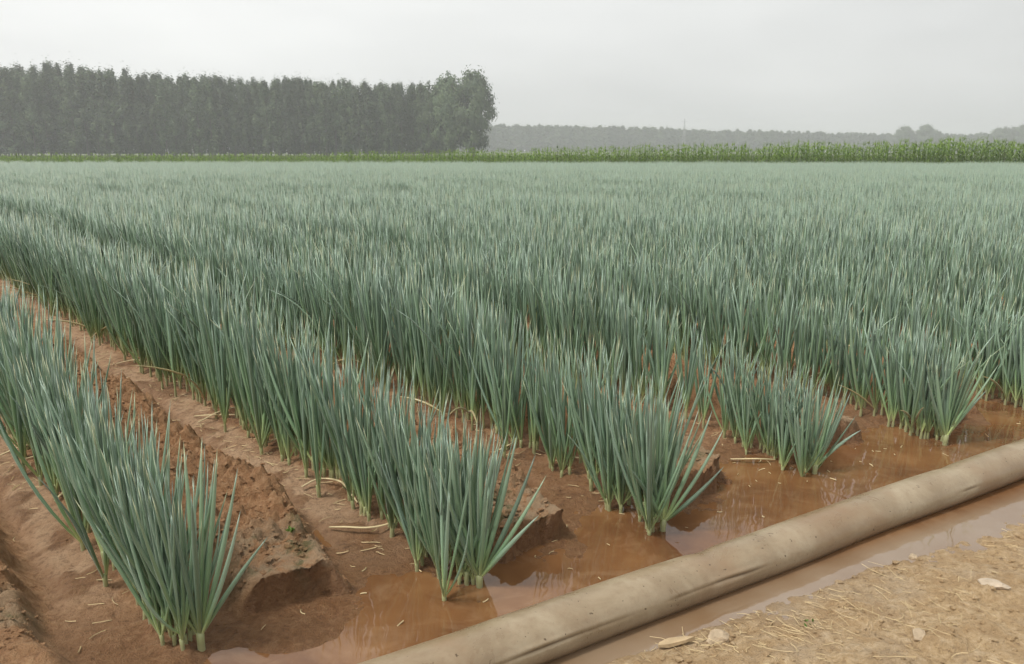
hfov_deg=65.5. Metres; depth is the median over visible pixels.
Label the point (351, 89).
poplar tree
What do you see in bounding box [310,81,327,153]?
poplar tree
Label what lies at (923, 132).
broad tree
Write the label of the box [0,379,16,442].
scallion plant
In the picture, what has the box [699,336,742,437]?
scallion plant
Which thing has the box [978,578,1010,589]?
stone
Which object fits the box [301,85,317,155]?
poplar tree
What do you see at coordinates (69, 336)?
scallion plant
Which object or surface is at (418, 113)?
poplar tree
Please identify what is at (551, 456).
scallion plant
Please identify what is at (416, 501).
scallion plant
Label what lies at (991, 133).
broad tree
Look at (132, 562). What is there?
scallion plant
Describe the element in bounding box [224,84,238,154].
poplar tree
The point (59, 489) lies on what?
scallion plant
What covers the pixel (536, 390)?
scallion plant
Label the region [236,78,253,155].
poplar tree
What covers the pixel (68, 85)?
poplar tree
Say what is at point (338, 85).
poplar tree
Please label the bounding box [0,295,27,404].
scallion plant
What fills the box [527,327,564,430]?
scallion plant
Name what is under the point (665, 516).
scallion plant
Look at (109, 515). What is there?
scallion plant
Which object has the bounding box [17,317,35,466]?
scallion plant
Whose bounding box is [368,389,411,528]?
scallion plant
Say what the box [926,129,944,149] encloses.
broad tree
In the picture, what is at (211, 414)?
withered leaf
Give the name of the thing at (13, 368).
scallion plant
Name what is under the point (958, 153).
corn plant
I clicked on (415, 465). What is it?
scallion plant
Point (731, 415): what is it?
scallion plant
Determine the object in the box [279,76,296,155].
poplar tree
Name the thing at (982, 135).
broad tree
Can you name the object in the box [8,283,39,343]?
scallion plant
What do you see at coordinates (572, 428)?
scallion plant
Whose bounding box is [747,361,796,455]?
scallion plant
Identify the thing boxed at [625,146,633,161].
corn plant
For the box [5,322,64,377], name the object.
scallion plant
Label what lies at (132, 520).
scallion plant
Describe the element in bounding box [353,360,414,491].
scallion plant
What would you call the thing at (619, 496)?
scallion plant
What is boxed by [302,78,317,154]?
poplar tree
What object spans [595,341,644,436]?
scallion plant
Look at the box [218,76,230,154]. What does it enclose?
poplar tree
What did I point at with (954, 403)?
scallion plant
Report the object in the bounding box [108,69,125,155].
poplar tree
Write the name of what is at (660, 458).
scallion plant
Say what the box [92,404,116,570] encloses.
scallion plant
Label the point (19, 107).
poplar tree
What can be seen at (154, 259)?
scallion crop
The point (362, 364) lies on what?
scallion plant
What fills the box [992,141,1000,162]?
corn plant
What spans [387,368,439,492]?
scallion plant
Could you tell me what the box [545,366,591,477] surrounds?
scallion plant
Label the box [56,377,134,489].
scallion plant
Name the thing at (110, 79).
poplar tree
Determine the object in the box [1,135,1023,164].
corn crop
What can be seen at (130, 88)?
poplar tree
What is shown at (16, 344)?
scallion plant
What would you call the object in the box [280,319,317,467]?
scallion plant
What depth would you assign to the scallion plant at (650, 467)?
3.09 m
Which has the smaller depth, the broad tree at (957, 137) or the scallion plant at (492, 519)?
the scallion plant at (492, 519)
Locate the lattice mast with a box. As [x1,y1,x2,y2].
[681,119,687,151]
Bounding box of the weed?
[285,526,294,532]
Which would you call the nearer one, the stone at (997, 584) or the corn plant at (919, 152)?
the stone at (997, 584)
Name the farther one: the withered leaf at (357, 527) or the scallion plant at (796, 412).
the scallion plant at (796, 412)
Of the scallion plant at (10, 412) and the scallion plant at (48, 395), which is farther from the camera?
the scallion plant at (10, 412)
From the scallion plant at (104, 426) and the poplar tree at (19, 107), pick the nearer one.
the scallion plant at (104, 426)
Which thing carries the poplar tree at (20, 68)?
on the ground at (38, 555)
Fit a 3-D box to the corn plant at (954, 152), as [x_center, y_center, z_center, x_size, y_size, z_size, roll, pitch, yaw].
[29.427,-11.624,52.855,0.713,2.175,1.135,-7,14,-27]
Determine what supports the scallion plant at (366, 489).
on the ground at (38, 555)
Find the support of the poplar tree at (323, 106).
on the ground at (38, 555)
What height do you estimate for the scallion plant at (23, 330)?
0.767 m
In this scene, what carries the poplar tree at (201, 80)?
on the ground at (38, 555)
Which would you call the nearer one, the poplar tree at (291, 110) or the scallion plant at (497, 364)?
the scallion plant at (497, 364)
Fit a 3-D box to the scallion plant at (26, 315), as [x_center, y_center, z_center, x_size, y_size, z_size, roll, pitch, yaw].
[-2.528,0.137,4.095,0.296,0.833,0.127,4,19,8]
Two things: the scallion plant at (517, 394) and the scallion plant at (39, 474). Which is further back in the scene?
the scallion plant at (517, 394)
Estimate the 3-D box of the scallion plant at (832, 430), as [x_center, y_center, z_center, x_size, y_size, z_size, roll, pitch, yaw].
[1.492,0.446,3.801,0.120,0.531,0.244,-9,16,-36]
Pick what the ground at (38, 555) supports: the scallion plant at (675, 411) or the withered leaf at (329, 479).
the withered leaf at (329, 479)
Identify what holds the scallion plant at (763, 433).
on the ground at (38, 555)
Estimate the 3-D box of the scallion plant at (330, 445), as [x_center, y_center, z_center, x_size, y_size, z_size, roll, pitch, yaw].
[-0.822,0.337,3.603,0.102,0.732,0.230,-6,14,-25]
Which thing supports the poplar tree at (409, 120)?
on the ground at (38, 555)
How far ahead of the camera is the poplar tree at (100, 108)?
196.86 m
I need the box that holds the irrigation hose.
[358,439,1023,663]
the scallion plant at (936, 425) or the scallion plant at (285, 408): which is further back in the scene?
the scallion plant at (936, 425)
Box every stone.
[706,629,729,644]
[909,553,917,558]
[912,628,925,640]
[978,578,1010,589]
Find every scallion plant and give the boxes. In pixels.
[0,284,16,434]
[0,289,32,420]
[0,294,46,449]
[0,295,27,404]
[0,297,56,361]
[0,301,26,473]
[0,306,27,344]
[0,310,51,400]
[0,312,64,377]
[0,314,28,355]
[0,314,31,374]
[0,316,26,457]
[0,317,34,432]
[0,318,37,453]
[0,319,57,485]
[0,322,40,449]
[0,328,54,481]
[0,376,99,551]
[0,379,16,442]
[1,340,74,476]
[5,291,45,339]
[5,301,19,356]
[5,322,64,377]
[5,324,60,369]
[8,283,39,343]
[8,338,92,454]
[9,299,33,352]
[10,331,51,470]
[12,324,66,389]
[13,357,60,495]
[16,292,55,346]
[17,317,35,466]
[18,356,76,476]
[18,356,91,440]
[19,349,71,399]
[20,291,58,340]
[20,299,27,330]
[22,375,81,473]
[24,337,99,422]
[25,327,59,400]
[26,302,38,338]
[27,310,70,369]
[28,301,59,353]
[28,361,83,512]
[30,360,98,450]
[33,350,60,441]
[34,387,93,479]
[35,316,48,415]
[37,334,110,406]
[38,368,103,493]
[39,357,74,445]
[39,370,100,443]
[41,339,60,491]
[41,411,136,586]
[42,341,91,415]
[42,358,84,444]
[46,332,85,397]
[48,352,93,391]
[48,380,95,521]
[49,344,84,408]
[51,400,157,527]
[52,345,93,405]
[53,368,107,532]
[54,405,136,526]
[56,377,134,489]
[59,389,114,525]
[61,421,147,598]
[62,364,106,483]
[66,383,113,565]
[68,380,107,449]
[68,382,101,445]
[70,382,135,488]
[72,419,150,533]
[75,454,175,645]
[78,433,140,605]
[79,393,118,487]
[81,386,131,456]
[81,406,133,512]
[83,395,122,560]
[84,386,132,466]
[84,414,169,506]
[85,400,170,544]
[88,372,123,450]
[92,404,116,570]
[96,462,173,631]
[98,503,197,637]
[101,410,156,532]
[102,456,201,619]
[103,437,161,537]
[103,442,200,624]
[109,418,156,503]
[112,442,152,623]
[114,490,187,645]
[115,440,266,651]
[115,455,186,515]
[117,441,149,549]
[121,431,182,504]
[125,421,178,619]
[126,479,187,643]
[129,465,196,650]
[130,463,219,593]
[135,451,203,583]
[137,459,236,640]
[140,443,186,623]
[146,442,227,597]
[149,487,194,634]
[219,286,252,429]
[221,304,281,454]
[222,306,262,437]
[230,311,268,433]
[232,298,277,431]
[232,308,281,432]
[235,308,269,420]
[236,308,276,437]
[244,320,309,440]
[250,313,306,447]
[252,292,276,433]
[252,328,296,458]
[252,333,308,455]
[253,295,283,352]
[256,313,333,439]
[257,316,312,368]
[257,322,327,465]
[259,323,317,470]
[260,332,293,461]
[263,309,330,448]
[267,294,285,361]
[267,319,297,455]
[271,305,291,434]
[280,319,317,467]
[281,335,307,477]
[289,325,327,477]
[291,315,311,459]
[291,316,316,438]
[292,328,368,468]
[295,338,330,461]
[295,352,339,478]
[297,347,353,461]
[300,342,394,455]
[301,312,319,462]
[303,354,324,497]
[312,330,342,477]
[314,355,387,479]
[319,370,357,509]
[323,338,377,500]
[324,328,348,478]
[325,350,371,495]
[326,333,357,478]
[327,359,367,476]
[328,340,353,488]
[331,346,382,432]
[339,362,402,515]
[342,364,388,515]
[342,364,396,494]
[348,363,382,521]
[351,373,400,519]
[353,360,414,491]
[355,387,432,537]
[357,386,449,541]
[363,391,414,520]
[364,356,406,510]
[368,367,414,519]
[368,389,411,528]
[369,387,411,520]
[377,385,402,527]
[377,404,442,565]
[380,397,467,529]
[384,417,437,571]
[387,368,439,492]
[388,388,451,490]
[393,401,449,556]
[394,387,438,489]
[398,434,471,570]
[400,404,493,502]
[405,435,441,578]
[410,410,482,566]
[410,412,435,505]
[411,389,445,511]
[415,399,427,457]
[417,408,466,529]
[417,431,469,573]
[420,423,463,496]
[422,427,496,584]
[423,437,544,588]
[425,422,507,585]
[429,431,477,600]
[431,437,501,561]
[435,445,493,500]
[439,430,508,582]
[446,423,503,536]
[448,417,492,510]
[449,431,494,584]
[460,431,515,560]
[462,427,514,558]
[468,335,508,449]
[476,307,512,431]
[477,316,534,443]
[483,302,527,431]
[487,325,500,425]
[492,303,517,433]
[493,334,510,458]
[495,310,526,401]
[496,310,530,427]
[500,320,533,448]
[501,328,537,447]
[522,347,570,471]
[524,329,547,449]
[526,314,540,454]
[527,324,555,448]
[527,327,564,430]
[530,333,554,438]
[535,334,558,460]
[536,338,558,468]
[538,334,570,466]
[541,340,569,450]
[543,346,586,474]
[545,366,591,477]
[546,330,615,447]
[558,337,561,461]
[559,333,587,462]
[561,351,640,499]
[565,340,622,475]
[565,363,596,478]
[567,379,627,509]
[569,341,624,447]
[573,359,619,483]
[573,382,632,511]
[574,340,603,490]
[581,349,594,422]
[582,351,630,491]
[587,355,647,484]
[589,381,631,512]
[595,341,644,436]
[597,347,666,495]
[597,376,626,498]
[604,387,660,528]
[606,368,632,450]
[607,365,665,498]
[613,381,650,505]
[615,380,665,521]
[616,373,685,506]
[618,372,686,505]
[619,375,683,498]
[622,399,690,535]
[623,375,662,489]
[623,398,698,531]
[627,403,722,531]
[629,373,683,531]
[633,384,702,489]
[634,377,685,477]
[645,382,678,432]
[648,378,655,473]
[653,374,708,471]
[655,400,702,521]
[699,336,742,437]
[718,349,753,443]
[720,357,751,437]
[724,361,769,454]
[728,345,761,436]
[728,348,777,447]
[732,361,769,446]
[739,354,766,428]
[740,359,796,448]
[744,364,776,454]
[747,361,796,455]
[747,369,796,452]
[757,360,791,449]
[762,367,798,453]
[765,369,814,455]
[772,381,807,457]
[774,373,800,459]
[775,371,812,470]
[776,362,824,463]
[776,365,802,457]
[776,374,823,451]
[778,375,794,463]
[779,389,828,472]
[783,384,833,467]
[785,363,798,397]
[786,377,826,418]
[787,363,844,451]
[787,375,837,476]
[790,359,803,448]
[790,371,817,419]
[793,386,860,473]
[804,374,854,467]
[805,372,841,440]
[926,330,975,441]
[927,342,989,440]
[927,353,998,445]
[931,338,960,439]
[937,340,981,439]
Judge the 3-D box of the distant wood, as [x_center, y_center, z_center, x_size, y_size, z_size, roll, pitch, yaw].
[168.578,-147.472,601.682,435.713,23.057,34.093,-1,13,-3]
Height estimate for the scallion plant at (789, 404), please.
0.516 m
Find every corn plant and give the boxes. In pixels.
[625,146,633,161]
[779,141,786,161]
[792,139,802,162]
[866,143,879,162]
[899,139,911,161]
[907,141,920,163]
[912,142,927,162]
[934,141,948,164]
[948,142,962,161]
[956,143,962,163]
[969,137,986,163]
[980,135,995,163]
[983,139,999,161]
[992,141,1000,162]
[995,145,1005,163]
[998,139,1010,162]
[1005,142,1016,162]
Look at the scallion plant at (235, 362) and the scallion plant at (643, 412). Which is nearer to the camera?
the scallion plant at (643, 412)
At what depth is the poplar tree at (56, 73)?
192.55 m
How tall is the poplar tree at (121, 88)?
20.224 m
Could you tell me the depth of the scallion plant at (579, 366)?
3.81 m
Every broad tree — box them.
[409,80,444,154]
[428,70,468,153]
[450,64,497,155]
[886,132,914,151]
[893,124,915,151]
[912,124,937,150]
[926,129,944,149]
[951,134,972,150]
[953,134,967,151]
[973,132,990,151]
[988,128,996,150]
[990,126,1016,151]
[1012,124,1023,150]
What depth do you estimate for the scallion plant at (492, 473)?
2.85 m
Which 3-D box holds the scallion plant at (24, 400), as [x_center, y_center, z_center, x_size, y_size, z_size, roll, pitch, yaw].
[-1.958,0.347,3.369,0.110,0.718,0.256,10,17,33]
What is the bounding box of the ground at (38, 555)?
[0,151,1023,663]
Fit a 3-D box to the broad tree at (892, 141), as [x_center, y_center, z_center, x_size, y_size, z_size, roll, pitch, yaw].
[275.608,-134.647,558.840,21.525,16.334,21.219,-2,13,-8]
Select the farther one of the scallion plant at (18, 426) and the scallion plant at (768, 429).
the scallion plant at (768, 429)
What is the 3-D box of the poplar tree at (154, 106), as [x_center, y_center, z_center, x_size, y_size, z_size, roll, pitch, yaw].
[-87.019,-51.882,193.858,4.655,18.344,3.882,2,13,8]
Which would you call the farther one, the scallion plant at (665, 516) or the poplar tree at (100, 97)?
the poplar tree at (100, 97)
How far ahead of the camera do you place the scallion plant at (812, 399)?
3.91 m
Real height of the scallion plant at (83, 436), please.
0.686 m
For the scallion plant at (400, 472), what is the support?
on the ground at (38, 555)
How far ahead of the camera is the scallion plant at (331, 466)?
3.55 m
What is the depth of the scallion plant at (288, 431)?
3.64 m
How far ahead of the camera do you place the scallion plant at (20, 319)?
3.88 m
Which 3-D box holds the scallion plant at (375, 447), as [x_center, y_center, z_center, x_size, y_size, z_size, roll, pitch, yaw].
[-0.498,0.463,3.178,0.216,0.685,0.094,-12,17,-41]
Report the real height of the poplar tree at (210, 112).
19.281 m
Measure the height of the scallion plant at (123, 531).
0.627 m
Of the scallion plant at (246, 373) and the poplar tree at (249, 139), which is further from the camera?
the poplar tree at (249, 139)
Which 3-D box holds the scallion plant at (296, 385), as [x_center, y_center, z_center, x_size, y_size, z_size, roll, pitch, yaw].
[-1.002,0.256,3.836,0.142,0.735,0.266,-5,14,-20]
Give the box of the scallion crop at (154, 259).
[0,159,1023,438]
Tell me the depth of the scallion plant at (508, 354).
4.08 m
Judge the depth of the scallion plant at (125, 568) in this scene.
2.41 m
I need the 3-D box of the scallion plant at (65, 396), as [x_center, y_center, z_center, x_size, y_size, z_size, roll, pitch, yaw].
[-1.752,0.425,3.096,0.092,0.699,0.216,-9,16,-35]
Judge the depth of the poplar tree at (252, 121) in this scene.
202.18 m
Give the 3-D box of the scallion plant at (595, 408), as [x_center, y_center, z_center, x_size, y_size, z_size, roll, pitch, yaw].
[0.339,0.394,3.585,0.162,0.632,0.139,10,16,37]
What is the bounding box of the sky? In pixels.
[0,0,1023,150]
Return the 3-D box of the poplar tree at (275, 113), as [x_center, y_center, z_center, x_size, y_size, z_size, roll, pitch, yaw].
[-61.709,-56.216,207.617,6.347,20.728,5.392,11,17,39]
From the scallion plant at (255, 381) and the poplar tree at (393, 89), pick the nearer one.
the scallion plant at (255, 381)
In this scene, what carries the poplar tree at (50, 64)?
on the ground at (38, 555)
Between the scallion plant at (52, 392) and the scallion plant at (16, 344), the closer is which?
the scallion plant at (52, 392)
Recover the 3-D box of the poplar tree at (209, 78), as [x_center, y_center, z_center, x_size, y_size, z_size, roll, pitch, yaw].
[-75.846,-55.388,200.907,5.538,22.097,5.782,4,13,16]
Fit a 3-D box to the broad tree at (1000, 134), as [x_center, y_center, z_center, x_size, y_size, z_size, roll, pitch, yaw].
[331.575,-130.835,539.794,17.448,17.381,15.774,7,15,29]
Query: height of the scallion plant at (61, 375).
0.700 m
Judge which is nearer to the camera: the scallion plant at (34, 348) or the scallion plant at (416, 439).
the scallion plant at (416, 439)
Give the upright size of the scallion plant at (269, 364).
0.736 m
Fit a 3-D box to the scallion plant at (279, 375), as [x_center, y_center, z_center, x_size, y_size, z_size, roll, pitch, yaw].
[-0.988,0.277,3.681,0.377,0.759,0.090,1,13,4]
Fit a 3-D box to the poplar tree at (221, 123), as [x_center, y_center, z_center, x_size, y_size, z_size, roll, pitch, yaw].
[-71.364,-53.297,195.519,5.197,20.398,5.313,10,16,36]
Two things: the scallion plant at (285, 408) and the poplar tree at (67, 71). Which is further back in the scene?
the poplar tree at (67, 71)
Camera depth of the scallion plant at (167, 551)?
2.31 m
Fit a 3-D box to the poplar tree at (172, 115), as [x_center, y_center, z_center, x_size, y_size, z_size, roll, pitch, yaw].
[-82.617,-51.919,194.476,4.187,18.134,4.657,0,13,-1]
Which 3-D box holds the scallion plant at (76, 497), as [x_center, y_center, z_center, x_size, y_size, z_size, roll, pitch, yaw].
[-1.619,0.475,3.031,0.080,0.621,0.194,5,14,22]
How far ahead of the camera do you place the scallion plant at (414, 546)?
2.89 m
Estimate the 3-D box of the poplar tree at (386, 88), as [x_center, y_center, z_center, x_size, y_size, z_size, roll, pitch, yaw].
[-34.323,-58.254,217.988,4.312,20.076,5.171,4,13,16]
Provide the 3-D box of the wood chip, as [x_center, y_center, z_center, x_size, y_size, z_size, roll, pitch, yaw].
[0.507,0.954,2.458,0.128,0.014,0.029,-7,19,-13]
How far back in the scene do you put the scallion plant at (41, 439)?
3.18 m
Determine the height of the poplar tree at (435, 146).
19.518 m
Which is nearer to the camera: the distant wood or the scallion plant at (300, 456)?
the scallion plant at (300, 456)
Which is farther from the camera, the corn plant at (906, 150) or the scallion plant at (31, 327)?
the corn plant at (906, 150)
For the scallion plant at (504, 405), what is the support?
on the ground at (38, 555)
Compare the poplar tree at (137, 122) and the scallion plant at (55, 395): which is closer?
the scallion plant at (55, 395)
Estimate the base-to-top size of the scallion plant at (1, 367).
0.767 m
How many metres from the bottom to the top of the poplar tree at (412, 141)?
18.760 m
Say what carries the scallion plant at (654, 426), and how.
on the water
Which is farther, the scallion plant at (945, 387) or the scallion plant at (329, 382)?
the scallion plant at (945, 387)
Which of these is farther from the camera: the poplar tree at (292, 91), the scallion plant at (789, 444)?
the poplar tree at (292, 91)
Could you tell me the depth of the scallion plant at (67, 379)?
3.32 m
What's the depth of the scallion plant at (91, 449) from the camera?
2.64 m
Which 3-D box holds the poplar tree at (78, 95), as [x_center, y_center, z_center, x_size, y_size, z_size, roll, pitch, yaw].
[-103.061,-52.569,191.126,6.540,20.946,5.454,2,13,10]
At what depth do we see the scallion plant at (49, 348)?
3.42 m
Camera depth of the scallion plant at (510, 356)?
4.05 m
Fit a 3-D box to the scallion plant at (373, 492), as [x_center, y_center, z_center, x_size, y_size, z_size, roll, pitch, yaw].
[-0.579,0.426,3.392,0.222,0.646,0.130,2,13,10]
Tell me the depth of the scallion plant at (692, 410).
3.30 m
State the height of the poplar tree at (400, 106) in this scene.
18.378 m
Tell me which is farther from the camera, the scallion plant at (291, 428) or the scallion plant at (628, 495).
the scallion plant at (291, 428)
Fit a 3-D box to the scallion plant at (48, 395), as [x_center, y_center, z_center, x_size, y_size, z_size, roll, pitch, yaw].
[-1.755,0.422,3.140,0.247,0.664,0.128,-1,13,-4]
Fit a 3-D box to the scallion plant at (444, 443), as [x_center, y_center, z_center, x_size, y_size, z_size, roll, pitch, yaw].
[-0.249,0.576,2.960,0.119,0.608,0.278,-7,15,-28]
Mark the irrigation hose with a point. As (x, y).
(546, 631)
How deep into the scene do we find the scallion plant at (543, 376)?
3.85 m
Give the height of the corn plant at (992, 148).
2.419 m
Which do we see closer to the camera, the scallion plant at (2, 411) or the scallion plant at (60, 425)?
the scallion plant at (60, 425)
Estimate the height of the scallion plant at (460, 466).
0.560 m
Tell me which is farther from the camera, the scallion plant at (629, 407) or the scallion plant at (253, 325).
the scallion plant at (253, 325)
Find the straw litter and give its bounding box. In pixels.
[0,336,1023,663]
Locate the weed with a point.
(290, 528)
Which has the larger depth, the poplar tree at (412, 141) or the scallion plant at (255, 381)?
the poplar tree at (412, 141)
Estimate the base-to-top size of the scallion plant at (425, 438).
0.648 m
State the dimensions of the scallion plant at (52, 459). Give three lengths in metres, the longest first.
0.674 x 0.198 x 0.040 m
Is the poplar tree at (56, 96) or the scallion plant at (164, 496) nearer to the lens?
the scallion plant at (164, 496)
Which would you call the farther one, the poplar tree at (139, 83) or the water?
the poplar tree at (139, 83)
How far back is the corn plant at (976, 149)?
52.86 m
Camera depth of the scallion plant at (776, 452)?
3.84 m
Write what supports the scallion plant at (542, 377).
on the ground at (38, 555)
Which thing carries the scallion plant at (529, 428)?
on the ground at (38, 555)
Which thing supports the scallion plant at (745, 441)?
on the ground at (38, 555)
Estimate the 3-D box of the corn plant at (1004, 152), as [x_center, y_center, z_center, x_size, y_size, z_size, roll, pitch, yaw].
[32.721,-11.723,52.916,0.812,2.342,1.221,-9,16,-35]
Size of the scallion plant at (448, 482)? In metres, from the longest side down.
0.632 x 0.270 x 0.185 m
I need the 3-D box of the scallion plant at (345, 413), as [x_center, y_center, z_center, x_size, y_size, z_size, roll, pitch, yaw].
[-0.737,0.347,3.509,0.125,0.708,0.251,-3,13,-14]
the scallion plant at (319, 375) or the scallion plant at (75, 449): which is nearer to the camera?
the scallion plant at (75, 449)
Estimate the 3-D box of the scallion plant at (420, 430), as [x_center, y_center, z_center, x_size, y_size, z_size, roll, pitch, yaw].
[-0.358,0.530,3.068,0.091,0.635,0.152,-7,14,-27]
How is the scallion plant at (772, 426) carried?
on the ground at (38, 555)
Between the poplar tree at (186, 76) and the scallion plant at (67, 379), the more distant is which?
the poplar tree at (186, 76)
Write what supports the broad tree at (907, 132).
on the ground at (38, 555)
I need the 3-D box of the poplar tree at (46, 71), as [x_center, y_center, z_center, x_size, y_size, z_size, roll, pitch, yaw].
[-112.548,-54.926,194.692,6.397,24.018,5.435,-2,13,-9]
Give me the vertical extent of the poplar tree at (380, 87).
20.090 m
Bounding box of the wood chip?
[658,636,694,647]
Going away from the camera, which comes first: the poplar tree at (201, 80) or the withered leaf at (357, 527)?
the withered leaf at (357, 527)
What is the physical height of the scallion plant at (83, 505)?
0.685 m
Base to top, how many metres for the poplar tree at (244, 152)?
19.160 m
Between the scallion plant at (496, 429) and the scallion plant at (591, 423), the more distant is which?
the scallion plant at (496, 429)
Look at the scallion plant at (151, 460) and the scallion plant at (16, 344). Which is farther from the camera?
the scallion plant at (16, 344)
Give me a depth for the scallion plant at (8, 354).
3.67 m
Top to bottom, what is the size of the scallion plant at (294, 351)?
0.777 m
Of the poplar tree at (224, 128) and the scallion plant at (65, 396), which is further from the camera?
the poplar tree at (224, 128)
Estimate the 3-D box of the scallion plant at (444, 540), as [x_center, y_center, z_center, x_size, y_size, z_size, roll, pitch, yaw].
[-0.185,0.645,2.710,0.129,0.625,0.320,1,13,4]
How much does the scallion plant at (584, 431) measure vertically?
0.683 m
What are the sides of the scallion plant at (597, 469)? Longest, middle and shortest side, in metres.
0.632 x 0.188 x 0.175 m
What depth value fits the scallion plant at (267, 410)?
3.79 m
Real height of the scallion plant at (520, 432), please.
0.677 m
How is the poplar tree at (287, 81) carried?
on the ground at (38, 555)
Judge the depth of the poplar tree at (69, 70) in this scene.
197.44 m
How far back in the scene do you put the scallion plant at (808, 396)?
3.97 m
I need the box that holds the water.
[203,393,1023,663]
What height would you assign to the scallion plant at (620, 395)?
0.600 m
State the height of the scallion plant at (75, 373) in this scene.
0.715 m
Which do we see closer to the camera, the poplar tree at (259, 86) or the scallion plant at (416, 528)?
the scallion plant at (416, 528)
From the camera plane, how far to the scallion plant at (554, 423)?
3.70 m
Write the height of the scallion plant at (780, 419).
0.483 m
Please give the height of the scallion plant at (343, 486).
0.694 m
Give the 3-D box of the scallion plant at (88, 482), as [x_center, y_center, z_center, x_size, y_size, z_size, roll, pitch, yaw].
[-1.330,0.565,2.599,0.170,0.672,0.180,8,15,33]
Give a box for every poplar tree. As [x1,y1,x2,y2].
[0,66,25,155]
[0,68,18,155]
[6,64,25,155]
[6,68,25,154]
[10,71,33,154]
[12,58,29,155]
[15,67,34,154]
[27,59,45,155]
[27,65,52,154]
[33,66,61,155]
[40,55,61,155]
[45,57,59,154]
[47,70,71,154]
[50,60,67,155]
[56,72,78,155]
[60,68,84,155]
[62,64,85,154]
[63,55,81,155]
[64,63,80,150]
[72,71,96,154]
[74,59,95,155]
[77,69,96,154]
[80,65,104,155]
[85,70,105,155]
[89,66,114,155]
[97,66,113,155]
[98,71,126,153]
[104,65,114,74]
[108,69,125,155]
[113,75,136,154]
[115,79,132,154]
[116,65,137,155]
[123,73,144,155]
[131,74,153,156]
[132,80,145,154]
[136,70,156,155]
[145,79,164,155]
[146,71,167,155]
[154,78,175,154]
[155,70,165,154]
[162,74,174,154]
[166,81,183,154]
[170,82,186,153]
[172,76,189,154]
[179,77,201,154]
[182,71,192,154]
[186,76,208,155]
[191,83,209,152]
[199,74,210,155]
[201,77,220,155]
[203,73,219,154]
[211,71,231,154]
[214,86,230,155]
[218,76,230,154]
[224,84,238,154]
[225,75,241,152]
[226,83,242,155]
[235,76,243,151]
[235,85,247,154]
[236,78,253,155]
[236,84,254,155]
[243,78,254,155]
[248,81,264,155]
[249,84,262,154]
[254,83,273,153]
[256,79,274,153]
[265,77,286,155]
[268,78,286,153]
[271,89,286,154]
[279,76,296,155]
[280,75,293,155]
[288,71,301,154]
[289,71,302,154]
[295,74,311,155]
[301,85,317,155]
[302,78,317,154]
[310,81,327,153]
[314,80,333,154]
[318,81,330,154]
[324,79,329,155]
[325,87,338,154]
[329,77,339,155]
[336,73,342,152]
[337,78,354,152]
[349,82,361,148]
[349,85,366,154]
[358,76,378,153]
[359,80,372,153]
[376,79,388,153]
[383,84,390,155]
[389,82,399,151]
[393,86,410,153]
[394,81,404,155]
[395,79,409,154]
[405,83,418,153]
[406,89,414,153]
[412,83,427,154]
[414,82,427,151]
[430,87,440,154]
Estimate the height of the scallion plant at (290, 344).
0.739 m
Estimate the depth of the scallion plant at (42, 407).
3.08 m
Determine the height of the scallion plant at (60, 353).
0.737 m
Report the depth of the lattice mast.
578.18 m
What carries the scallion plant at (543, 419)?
on the ground at (38, 555)
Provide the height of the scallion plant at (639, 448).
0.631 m
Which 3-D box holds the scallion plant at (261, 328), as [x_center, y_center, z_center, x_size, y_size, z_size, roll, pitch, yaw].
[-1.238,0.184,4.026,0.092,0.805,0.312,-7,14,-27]
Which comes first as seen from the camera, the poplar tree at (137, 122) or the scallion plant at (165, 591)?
the scallion plant at (165, 591)
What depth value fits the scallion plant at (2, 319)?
3.86 m
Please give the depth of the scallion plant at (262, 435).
3.80 m
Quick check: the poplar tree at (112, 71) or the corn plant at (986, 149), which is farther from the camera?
the poplar tree at (112, 71)
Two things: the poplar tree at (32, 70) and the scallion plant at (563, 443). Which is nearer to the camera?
the scallion plant at (563, 443)
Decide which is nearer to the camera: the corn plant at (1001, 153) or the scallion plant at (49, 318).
the scallion plant at (49, 318)
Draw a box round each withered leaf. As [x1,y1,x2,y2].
[194,414,234,416]
[198,407,234,422]
[301,478,357,502]
[329,523,387,528]
[730,458,774,459]
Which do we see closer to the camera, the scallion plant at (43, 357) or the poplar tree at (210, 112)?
the scallion plant at (43, 357)
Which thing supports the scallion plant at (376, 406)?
on the ground at (38, 555)
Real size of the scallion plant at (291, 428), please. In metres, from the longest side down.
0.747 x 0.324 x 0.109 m
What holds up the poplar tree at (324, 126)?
on the ground at (38, 555)
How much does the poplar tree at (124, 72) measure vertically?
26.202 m
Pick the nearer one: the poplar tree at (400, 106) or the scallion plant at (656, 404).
the scallion plant at (656, 404)
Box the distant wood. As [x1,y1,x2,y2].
[452,121,1006,151]
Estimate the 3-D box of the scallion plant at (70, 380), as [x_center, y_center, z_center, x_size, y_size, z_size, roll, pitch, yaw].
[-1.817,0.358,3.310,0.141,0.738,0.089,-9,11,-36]
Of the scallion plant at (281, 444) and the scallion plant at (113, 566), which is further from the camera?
the scallion plant at (281, 444)
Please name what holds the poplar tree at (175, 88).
on the ground at (38, 555)
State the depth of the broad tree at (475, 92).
196.91 m
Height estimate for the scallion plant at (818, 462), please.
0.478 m
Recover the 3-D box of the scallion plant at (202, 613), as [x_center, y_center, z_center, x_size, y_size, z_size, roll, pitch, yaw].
[-0.919,0.662,2.360,0.396,0.697,0.164,2,13,7]
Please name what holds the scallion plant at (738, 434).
on the ground at (38, 555)
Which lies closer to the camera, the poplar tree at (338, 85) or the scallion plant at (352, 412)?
the scallion plant at (352, 412)

